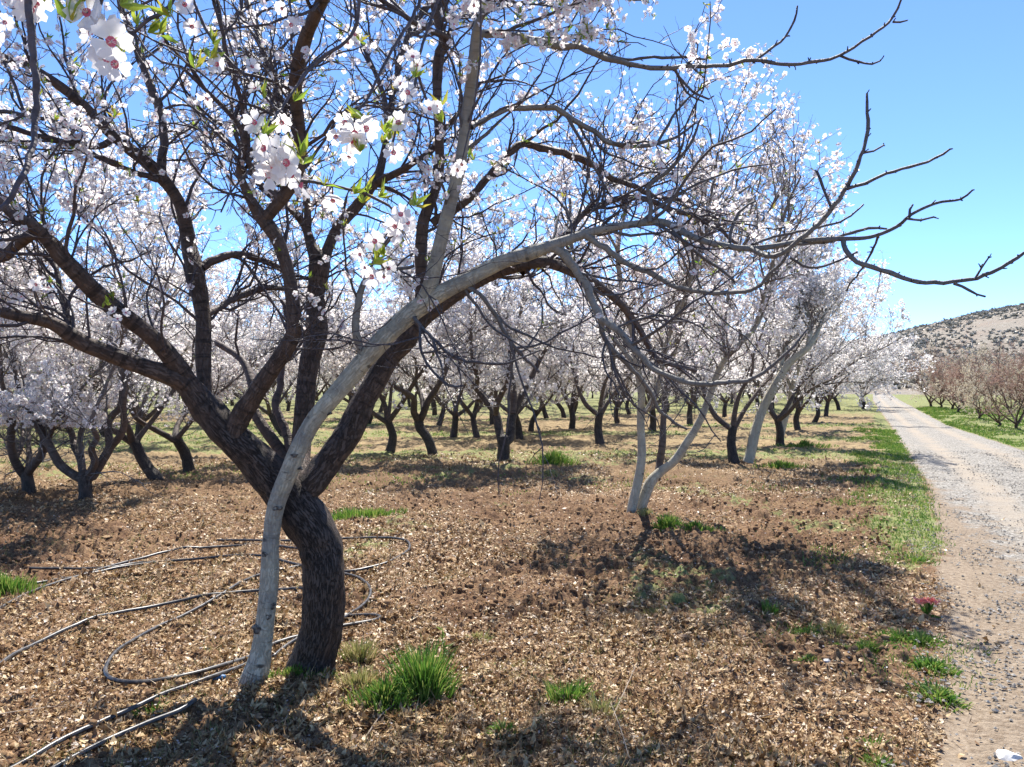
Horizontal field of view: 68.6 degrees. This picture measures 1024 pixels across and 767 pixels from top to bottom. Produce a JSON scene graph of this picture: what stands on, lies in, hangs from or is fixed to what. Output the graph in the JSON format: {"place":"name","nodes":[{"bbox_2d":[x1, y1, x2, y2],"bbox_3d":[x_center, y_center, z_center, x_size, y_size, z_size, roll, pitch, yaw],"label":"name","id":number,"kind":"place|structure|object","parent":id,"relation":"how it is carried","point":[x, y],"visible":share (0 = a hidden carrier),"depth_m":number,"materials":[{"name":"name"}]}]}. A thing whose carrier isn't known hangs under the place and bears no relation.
{"place":"outdoors","nodes":[
{"label":"outdoors","id":0,"kind":"place"},
{"bbox_2d":[0,384,1023,766],"bbox_3d":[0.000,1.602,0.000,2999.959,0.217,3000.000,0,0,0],"label":"ground","id":1,"kind":"structure","parent":0,"point":[850,414],"depth_m":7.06,"materials":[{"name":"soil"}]},
{"bbox_2d":[0,570,45,598],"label":"grass tuft","id":2,"kind":"object","parent":1,"relation":"on","point":[10,584],"visible":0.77,"depth_m":5.67,"materials":[{"name":"plant"}]},
{"bbox_2d":[29,561,149,569],"bbox_3d":[-3.591,1.589,6.549,1.088,0.056,0.134,0,0,-23],"label":"irrigation hose","id":3,"kind":"object","parent":1,"relation":"on","point":[56,568],"visible":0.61,"depth_m":6.46,"materials":[{"name":"plastic"}]},
{"bbox_2d":[5,243,183,436],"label":"almond tree","id":4,"kind":"object","parent":1,"relation":"on","point":[102,433],"visible":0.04,"depth_m":22.08,"materials":[{"name":"white plant"}]},
{"bbox_2d":[0,85,225,499],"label":"almond tree","id":5,"kind":"object","parent":1,"relation":"on","point":[83,477],"visible":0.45,"depth_m":10.18,"materials":[{"name":"white plant"}]},
{"bbox_2d":[50,234,194,423],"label":"almond tree","id":6,"kind":"object","parent":1,"relation":"on","point":[90,258],"visible":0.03,"depth_m":25.59,"materials":[{"name":"white plant"}]},
{"bbox_2d":[51,697,196,766],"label":"irrigation hose","id":7,"kind":"object","parent":1,"relation":"on","point":[141,725],"visible":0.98,"depth_m":3.39,"materials":[{"name":"plastic"}]},
{"bbox_2d":[0,99,249,493],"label":"almond tree","id":8,"kind":"object","parent":1,"relation":"on","point":[13,449],"visible":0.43,"depth_m":10.35,"materials":[{"name":"white plant"}]},
{"bbox_2d":[9,662,245,766],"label":"irrigation hose","id":9,"kind":"object","parent":1,"relation":"on","point":[217,675],"visible":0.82,"depth_m":3.55,"materials":[{"name":"plastic"}]},
{"bbox_2d":[0,543,296,608],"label":"irrigation hose","id":10,"kind":"object","parent":1,"relation":"on","point":[144,557],"visible":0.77,"depth_m":6.94,"materials":[{"name":"plastic"}]},
{"bbox_2d":[0,151,299,480],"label":"almond tree","id":11,"kind":"object","parent":1,"relation":"on","point":[144,462],"visible":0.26,"depth_m":12.34,"materials":[{"name":"white plant"}]},
{"bbox_2d":[0,587,301,663],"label":"irrigation hose","id":12,"kind":"object","parent":1,"relation":"on","point":[16,652],"visible":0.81,"depth_m":5.20,"materials":[{"name":"plastic"}]},
{"bbox_2d":[130,695,172,717],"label":"grass tuft","id":13,"kind":"object","parent":1,"relation":"on","point":[147,711],"visible":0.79,"depth_m":3.62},
{"bbox_2d":[52,248,283,448],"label":"almond tree","id":14,"kind":"object","parent":1,"relation":"on","point":[139,428],"visible":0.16,"depth_m":18.34,"materials":[{"name":"white plant"}]},
{"bbox_2d":[18,273,330,471],"bbox_3d":[-5.690,-0.190,13.865,3.689,3.813,7.102,0,0,31],"label":"almond tree","id":15,"kind":"object","parent":1,"relation":"on","point":[234,372],"visible":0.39,"depth_m":13.41,"materials":[{"name":"white plant"}]},
{"bbox_2d":[111,259,277,396],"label":"almond tree","id":16,"kind":"object","parent":1,"relation":"on","point":[218,315],"visible":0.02,"depth_m":31.52,"materials":[{"name":"white plant"}]},
{"bbox_2d":[37,536,410,583],"bbox_3d":[-2.656,1.584,6.915,3.428,0.077,1.789,0,0,-18],"label":"irrigation hose","id":17,"kind":"object","parent":1,"relation":"on","point":[294,563],"visible":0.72,"depth_m":6.81,"materials":[{"name":"plastic"}]},
{"bbox_2d":[90,252,367,435],"bbox_3d":[-7.573,-1.242,22.715,4.208,5.956,9.757,0,0,39],"label":"almond tree","id":18,"kind":"object","parent":1,"relation":"on","point":[269,413],"visible":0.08,"depth_m":22.99,"materials":[{"name":"white plant"}]},
{"bbox_2d":[154,313,304,425],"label":"almond tree","id":19,"kind":"object","parent":1,"relation":"on","point":[274,384],"visible":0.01,"depth_m":27.45,"materials":[{"name":"white plant"}]},
{"bbox_2d":[103,565,381,683],"bbox_3d":[-1.611,1.581,5.284,1.447,0.075,2.778,0,0,0],"label":"irrigation hose","id":20,"kind":"object","parent":1,"relation":"on","point":[107,675],"visible":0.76,"depth_m":4.45,"materials":[{"name":"plastic"}]},
{"bbox_2d":[249,338,321,410],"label":"almond tree","id":21,"kind":"object","parent":1,"relation":"on","point":[289,402],"visible":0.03,"depth_m":42.34,"materials":[{"name":"white plant"}]},
{"bbox_2d":[268,662,343,680],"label":"grass tuft","id":22,"kind":"object","parent":1,"relation":"on","point":[292,670],"visible":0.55,"depth_m":4.06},
{"bbox_2d":[253,280,367,399],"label":"almond tree","id":23,"kind":"object","parent":1,"relation":"on","point":[324,386],"visible":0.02,"depth_m":36.32,"materials":[{"name":"white plant"}]},
{"bbox_2d":[271,572,371,657],"bbox_3d":[-1.256,1.599,5.399,0.405,0.045,2.021,0,0,-3],"label":"irrigation hose","id":24,"kind":"object","parent":1,"relation":"on","point":[285,646],"visible":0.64,"depth_m":5.37,"materials":[{"name":"plastic"}]},
{"bbox_2d":[273,255,408,402],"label":"almond tree","id":25,"kind":"object","parent":1,"relation":"on","point":[344,399],"visible":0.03,"depth_m":32.32,"materials":[{"name":"white plant"}]},
{"bbox_2d":[333,663,383,692],"bbox_3d":[-0.804,1.545,3.925,0.270,0.173,0.262,0,0,0],"label":"grass tuft","id":26,"kind":"object","parent":1,"relation":"on","point":[363,677],"visible":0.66,"depth_m":3.89,"materials":[{"name":"plant"}]},
{"bbox_2d":[338,634,381,667],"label":"grass tuft","id":27,"kind":"object","parent":1,"relation":"on","point":[359,651],"visible":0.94,"depth_m":4.32,"materials":[{"name":"plant"}]},
{"bbox_2d":[331,504,407,520],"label":"grass tuft","id":28,"kind":"object","parent":1,"relation":"on","point":[346,513],"visible":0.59,"depth_m":8.91,"materials":[{"name":"plant"}]},
{"bbox_2d":[362,281,398,411],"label":"almond tree","id":29,"kind":"object","parent":1,"relation":"on","point":[381,406],"visible":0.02,"depth_m":41.09,"materials":[{"name":"white plant"}]},
{"bbox_2d":[323,306,438,423],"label":"almond tree","id":30,"kind":"object","parent":1,"relation":"on","point":[371,417],"visible":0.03,"depth_m":29.11,"materials":[{"name":"white plant"}]},
{"bbox_2d":[339,671,429,719],"bbox_3d":[-0.635,1.513,3.697,0.458,0.198,0.352,0,0,0],"label":"grass tuft","id":31,"kind":"object","parent":1,"relation":"on","point":[385,689],"visible":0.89,"depth_m":3.67,"materials":[{"name":"plant"}]},
{"bbox_2d":[353,298,439,414],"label":"almond tree","id":32,"kind":"object","parent":1,"relation":"on","point":[434,412],"visible":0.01,"depth_m":37.62,"materials":[{"name":"white plant"}]},
{"bbox_2d":[252,162,557,452],"bbox_3d":[-2.060,-1.768,17.473,6.918,7.043,4.622,0,0,21],"label":"almond tree","id":33,"kind":"object","parent":1,"relation":"on","point":[387,419],"visible":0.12,"depth_m":17.57,"materials":[{"name":"white plant"}]},
{"bbox_2d":[378,636,465,703],"bbox_3d":[-0.456,1.469,3.862,0.492,0.339,0.509,0,0,0],"label":"grass tuft","id":34,"kind":"object","parent":1,"relation":"on","point":[427,673],"visible":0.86,"depth_m":3.79,"materials":[{"name":"plant"}]},
{"bbox_2d":[350,293,496,425],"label":"almond tree","id":35,"kind":"object","parent":1,"relation":"on","point":[441,412],"visible":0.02,"depth_m":28.19,"materials":[{"name":"white plant"}]},
{"bbox_2d":[0,0,854,673],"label":"almond tree","id":36,"kind":"object","parent":1,"relation":"on","point":[268,160],"visible":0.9,"depth_m":4.03,"materials":[{"name":"brown plant"}]},
{"bbox_2d":[255,209,609,454],"bbox_3d":[-1.585,-1.148,14.775,6.611,5.747,5.308,0,0,38],"label":"almond tree","id":37,"kind":"object","parent":1,"relation":"on","point":[420,428],"visible":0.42,"depth_m":15.16,"materials":[{"name":"white plant"}]},
{"bbox_2d":[0,468,886,766],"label":"fallen petals","id":38,"kind":"object","parent":1,"relation":"on","point":[468,658],"visible":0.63,"depth_m":4.07,"materials":[{"name":"plant"}]},
{"bbox_2d":[380,256,518,416],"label":"almond tree","id":39,"kind":"object","parent":1,"relation":"on","point":[476,405],"depth_m":32.92,"materials":[{"name":"white plant"}]},
{"bbox_2d":[0,480,900,766],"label":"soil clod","id":40,"kind":"object","parent":1,"relation":"on","point":[426,740],"visible":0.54,"depth_m":5.46,"materials":[{"name":"soil"}]},
{"bbox_2d":[363,292,552,436],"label":"almond tree","id":41,"kind":"object","parent":1,"relation":"on","point":[454,427],"visible":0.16,"depth_m":22.37,"materials":[{"name":"white plant"}]},
{"bbox_2d":[0,454,927,766],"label":"weeds","id":42,"kind":"object","parent":1,"relation":"on","point":[478,672],"visible":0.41,"depth_m":4.36,"materials":[{"name":"plant"}]},
{"bbox_2d":[342,284,604,437],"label":"almond tree","id":43,"kind":"object","parent":1,"relation":"on","point":[476,433],"visible":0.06,"depth_m":22.44,"materials":[{"name":"white plant"}]},
{"bbox_2d":[414,313,540,424],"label":"almond tree","id":44,"kind":"object","parent":1,"relation":"on","point":[490,414],"visible":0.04,"depth_m":29.31,"materials":[{"name":"white plant"}]},
{"bbox_2d":[464,629,493,643],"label":"grass tuft","id":45,"kind":"object","parent":1,"relation":"on","point":[480,634],"visible":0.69,"depth_m":4.68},
{"bbox_2d":[385,180,605,460],"bbox_3d":[-0.339,-1.292,16.021,5.053,6.086,4.794,0,0,0],"label":"almond tree","id":46,"kind":"object","parent":1,"relation":"on","point":[493,288],"visible":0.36,"depth_m":15.08,"materials":[{"name":"white plant"}]},
{"bbox_2d":[479,718,523,741],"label":"grass tuft","id":47,"kind":"object","parent":1,"relation":"on","point":[500,725],"visible":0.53,"depth_m":3.41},
{"bbox_2d":[427,343,588,431],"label":"almond tree","id":48,"kind":"object","parent":1,"relation":"on","point":[537,413],"visible":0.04,"depth_m":25.16,"materials":[{"name":"white plant"}]},
{"bbox_2d":[0,406,1023,692],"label":"grass","id":49,"kind":"structure","parent":1,"relation":"on","point":[900,450],"depth_m":13.62,"materials":[{"name":"plant"}]},
{"bbox_2d":[426,305,600,438],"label":"almond tree","id":50,"kind":"object","parent":1,"relation":"on","point":[544,376],"visible":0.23,"depth_m":21.37,"materials":[{"name":"white plant"}]},
{"bbox_2d":[525,449,580,466],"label":"grass tuft","id":51,"kind":"object","parent":1,"relation":"on","point":[554,458],"visible":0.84,"depth_m":14.60,"materials":[{"name":"plant"}]},
{"bbox_2d":[509,227,621,428],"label":"almond tree","id":52,"kind":"object","parent":1,"relation":"on","point":[572,422],"visible":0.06,"depth_m":25.85,"materials":[{"name":"white plant"}]},
{"bbox_2d":[543,674,599,705],"bbox_3d":[0.300,1.554,3.812,0.301,0.156,0.294,0,0,0],"label":"grass tuft","id":53,"kind":"object","parent":1,"relation":"on","point":[577,689],"visible":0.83,"depth_m":3.78,"materials":[{"name":"plant"}]},
{"bbox_2d":[530,358,635,417],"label":"almond tree","id":54,"kind":"object","parent":1,"relation":"on","point":[562,411],"depth_m":35.03,"materials":[{"name":"white plant"}]},
{"bbox_2d":[576,686,623,720],"bbox_3d":[0.430,1.556,3.636,0.266,0.156,0.284,0,0,0],"label":"grass tuft","id":55,"kind":"object","parent":1,"relation":"on","point":[596,705],"visible":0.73,"depth_m":3.63,"materials":[{"name":"plant"}]},
{"bbox_2d":[490,227,719,443],"bbox_3d":[3.216,-1.291,21.072,6.356,6.086,6.603,0,0,-32],"label":"almond tree","id":56,"kind":"object","parent":1,"relation":"on","point":[599,437],"visible":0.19,"depth_m":20.19,"materials":[{"name":"white plant"}]},
{"bbox_2d":[575,323,645,422],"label":"almond tree","id":57,"kind":"object","parent":1,"relation":"on","point":[616,412],"visible":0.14,"depth_m":30.05,"materials":[{"name":"white plant"}]},
{"bbox_2d":[238,0,1023,687],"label":"almond tree","id":58,"kind":"object","parent":1,"relation":"on","point":[432,294],"visible":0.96,"depth_m":3.83,"materials":[{"name":"grey plant"}]},
{"bbox_2d":[593,326,688,414],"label":"almond tree","id":59,"kind":"object","parent":1,"relation":"on","point":[628,411],"visible":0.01,"depth_m":38.22,"materials":[{"name":"white plant"}]},
{"bbox_2d":[650,510,683,531],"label":"grass tuft","id":60,"kind":"object","parent":1,"relation":"on","point":[664,522],"visible":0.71,"depth_m":8.35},
{"bbox_2d":[588,238,769,424],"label":"almond tree","id":61,"kind":"object","parent":1,"relation":"on","point":[689,412],"visible":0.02,"depth_m":28.95,"materials":[{"name":"white plant"}]},
{"bbox_2d":[587,230,779,430],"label":"almond tree","id":62,"kind":"object","parent":1,"relation":"on","point":[653,424],"visible":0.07,"depth_m":24.66,"materials":[{"name":"white plant"}]},
{"bbox_2d":[511,26,858,513],"bbox_3d":[1.811,-0.870,8.680,3.988,5.366,3.557,0,0,14],"label":"almond tree","id":63,"kind":"object","parent":1,"relation":"on","point":[638,499],"visible":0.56,"depth_m":8.44,"materials":[{"name":"white plant"}]},
{"bbox_2d":[670,519,725,531],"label":"grass tuft","id":64,"kind":"object","parent":1,"relation":"on","point":[699,524],"visible":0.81,"depth_m":8.14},
{"bbox_2d":[664,328,760,416],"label":"almond tree","id":65,"kind":"object","parent":1,"relation":"on","point":[724,411],"visible":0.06,"depth_m":35.67,"materials":[{"name":"white plant"}]},
{"bbox_2d":[688,315,773,410],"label":"almond tree","id":66,"kind":"object","parent":1,"relation":"on","point":[757,399],"visible":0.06,"depth_m":42.35,"materials":[{"name":"white plant"}]},
{"bbox_2d":[601,231,875,463],"bbox_3d":[5.320,-0.945,16.239,5.593,5.356,5.810,0,0,-30],"label":"almond tree","id":67,"kind":"object","parent":1,"relation":"on","point":[731,428],"visible":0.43,"depth_m":15.18,"materials":[{"name":"white plant"}]},
{"bbox_2d":[760,597,779,615],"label":"grass tuft","id":68,"kind":"object","parent":1,"relation":"on","point":[773,610],"visible":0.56,"depth_m":5.28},
{"bbox_2d":[752,459,809,469],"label":"grass tuft","id":69,"kind":"object","parent":1,"relation":"on","point":[778,464],"visible":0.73,"depth_m":14.19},
{"bbox_2d":[717,200,856,463],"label":"almond tree","id":70,"kind":"object","parent":1,"relation":"on","point":[755,430],"visible":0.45,"depth_m":14.90,"materials":[{"name":"white plant"}]},
{"bbox_2d":[747,263,851,442],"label":"almond tree","id":71,"kind":"object","parent":1,"relation":"on","point":[790,385],"visible":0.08,"depth_m":19.92,"materials":[{"name":"white plant"}]},
{"bbox_2d":[745,255,864,429],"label":"almond tree","id":72,"kind":"object","parent":1,"relation":"on","point":[799,408],"visible":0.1,"depth_m":25.17,"materials":[{"name":"white plant"}]},
{"bbox_2d":[771,438,839,448],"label":"grass tuft","id":73,"kind":"object","parent":1,"relation":"on","point":[803,443],"visible":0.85,"depth_m":18.76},
{"bbox_2d":[790,652,820,662],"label":"grass tuft","id":74,"kind":"object","parent":1,"relation":"on","point":[808,657],"visible":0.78,"depth_m":4.40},
{"bbox_2d":[789,621,828,635],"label":"grass tuft","id":75,"kind":"object","parent":1,"relation":"on","point":[804,630],"visible":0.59,"depth_m":4.88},
{"bbox_2d":[686,249,934,445],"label":"almond tree","id":76,"kind":"object","parent":1,"relation":"on","point":[786,411],"visible":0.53,"depth_m":18.20,"materials":[{"name":"white plant"}]},
{"bbox_2d":[749,273,897,416],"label":"almond tree","id":77,"kind":"object","parent":1,"relation":"on","point":[827,404],"visible":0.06,"depth_m":36.52,"materials":[{"name":"white plant"}]},
{"bbox_2d":[812,617,857,639],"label":"grass tuft","id":78,"kind":"object","parent":1,"relation":"on","point":[830,623],"visible":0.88,"depth_m":4.89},
{"bbox_2d":[742,314,936,421],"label":"almond tree","id":79,"kind":"object","parent":1,"relation":"on","point":[818,413],"visible":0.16,"depth_m":30.22,"materials":[{"name":"white plant"}]},
{"bbox_2d":[819,342,895,409],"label":"almond tree","id":80,"kind":"object","parent":1,"relation":"on","point":[834,398],"visible":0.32,"depth_m":45.29,"materials":[{"name":"white plant"}]},
{"bbox_2d":[825,637,897,653],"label":"grass tuft","id":81,"kind":"object","parent":1,"relation":"on","point":[874,645],"visible":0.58,"depth_m":4.58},
{"bbox_2d":[837,307,904,408],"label":"almond tree","id":82,"kind":"object","parent":1,"relation":"on","point":[862,388],"visible":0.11,"depth_m":47.87,"materials":[{"name":"white plant"}]},
{"bbox_2d":[831,315,911,403],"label":"almond tree","id":83,"kind":"object","parent":1,"relation":"on","point":[884,365],"visible":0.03,"depth_m":52.66,"materials":[{"name":"white plant"}]},
{"bbox_2d":[845,730,901,750],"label":"grass tuft","id":84,"kind":"object","parent":1,"relation":"on","point":[876,741],"visible":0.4,"depth_m":3.38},
{"bbox_2d":[850,746,899,766],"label":"grass tuft","id":85,"kind":"object","parent":1,"relation":"on","point":[869,759],"visible":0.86,"depth_m":3.16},
{"bbox_2d":[850,627,944,648],"bbox_3d":[2.458,1.609,4.758,0.635,0.118,0.381,0,0,0],"label":"grass tuft","id":86,"kind":"object","parent":1,"relation":"on","point":[898,635],"visible":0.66,"depth_m":4.75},
{"bbox_2d":[883,553,940,565],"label":"grass tuft","id":87,"kind":"object","parent":1,"relation":"on","point":[919,558],"visible":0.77,"depth_m":6.86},
{"bbox_2d":[860,342,964,406],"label":"tree","id":88,"kind":"object","parent":1,"relation":"on","point":[911,385],"visible":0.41,"depth_m":49.93,"materials":[{"name":"brown plant"}]},
{"bbox_2d":[886,629,950,648],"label":"grass tuft","id":89,"kind":"object","parent":1,"relation":"on","point":[924,639],"visible":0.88,"depth_m":4.69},
{"bbox_2d":[882,332,969,406],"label":"tree","id":90,"kind":"object","parent":1,"relation":"on","point":[930,400],"visible":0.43,"depth_m":51.26,"materials":[{"name":"brown plant"}]},
{"bbox_2d":[913,597,940,617],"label":"pink flower","id":91,"kind":"object","parent":1,"relation":"on","point":[927,608],"visible":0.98,"depth_m":5.25,"materials":[{"name":"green plant"}]},
{"bbox_2d":[900,650,964,678],"bbox_3d":[2.383,1.593,4.250,0.307,0.092,0.307,0,0,-43],"label":"grass tuft","id":92,"kind":"object","parent":1,"relation":"on","point":[934,664],"visible":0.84,"depth_m":4.22,"materials":[{"name":"plant"}]},
{"bbox_2d":[905,676,974,711],"bbox_3d":[2.189,1.589,3.841,0.322,0.101,0.324,0,0,0],"label":"grass tuft","id":93,"kind":"object","parent":1,"relation":"on","point":[949,698],"visible":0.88,"depth_m":3.83,"materials":[{"name":"plant"}]},
{"bbox_2d":[925,345,990,411],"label":"tree","id":94,"kind":"object","parent":1,"relation":"on","point":[951,383],"visible":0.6,"depth_m":40.99,"materials":[{"name":"brown plant"}]},
{"bbox_2d":[916,342,1012,408],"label":"tree","id":95,"kind":"object","parent":1,"relation":"on","point":[943,396],"visible":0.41,"depth_m":46.20,"materials":[{"name":"brown plant"}]},
{"bbox_2d":[923,349,1005,399],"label":"tree","id":96,"kind":"object","parent":1,"relation":"on","point":[957,367],"visible":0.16,"depth_m":58.57,"materials":[{"name":"brown plant"}]},
{"bbox_2d":[910,344,1023,425],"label":"tree","id":97,"kind":"object","parent":1,"relation":"on","point":[998,421],"visible":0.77,"depth_m":28.09,"materials":[{"name":"brown plant"}]},
{"bbox_2d":[928,341,1022,403],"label":"tree","id":98,"kind":"object","parent":1,"relation":"on","point":[1006,366],"visible":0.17,"depth_m":59.05,"materials":[{"name":"brown plant"}]},
{"bbox_2d":[941,348,1023,418],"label":"tree","id":99,"kind":"object","parent":1,"relation":"on","point":[979,405],"visible":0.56,"depth_m":32.88,"materials":[{"name":"brown plant"}]},
{"bbox_2d":[951,336,1023,428],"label":"tree","id":100,"kind":"object","parent":1,"relation":"on","point":[1016,421],"visible":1,"depth_m":25.75,"materials":[{"name":"brown plant"}]},
{"bbox_2d":[951,353,1023,409],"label":"tree","id":101,"kind":"object","parent":1,"relation":"on","point":[1014,403],"visible":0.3,"depth_m":42.31,"materials":[{"name":"brown plant"}]},
{"bbox_2d":[986,352,1023,399],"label":"tree","id":102,"kind":"object","parent":1,"relation":"on","point":[1013,377],"visible":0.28,"depth_m":47.46,"materials":[{"name":"brown plant"}]},
{"bbox_2d":[995,749,1022,760],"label":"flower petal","id":103,"kind":"object","parent":1,"relation":"on","point":[1004,755],"visible":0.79,"depth_m":3.22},
{"bbox_2d":[0,0,1023,383],"label":"sky","id":104,"kind":"structure","parent":0,"point":[949,75],"materials":[{"name":"blue"}]},
{"bbox_2d":[568,305,1023,394],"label":"hillside","id":105,"kind":"structure","parent":0,"point":[995,323],"depth_m":180.37,"materials":[{"name":"soil"}]},
{"bbox_2d":[833,302,1023,393],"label":"hill scrub","id":106,"kind":"object","parent":105,"relation":"on","point":[950,322],"visible":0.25,"depth_m":181.40,"materials":[{"name":"plant"}]},
{"bbox_2d":[872,394,1023,766],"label":"dirt road","id":107,"kind":"structure","parent":0,"point":[918,430],"depth_m":8.53,"materials":[{"name":"soil"}]},
{"bbox_2d":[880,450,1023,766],"bbox_3d":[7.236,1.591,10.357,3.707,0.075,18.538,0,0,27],"label":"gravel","id":108,"kind":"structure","parent":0,"point":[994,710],"depth_m":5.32,"materials":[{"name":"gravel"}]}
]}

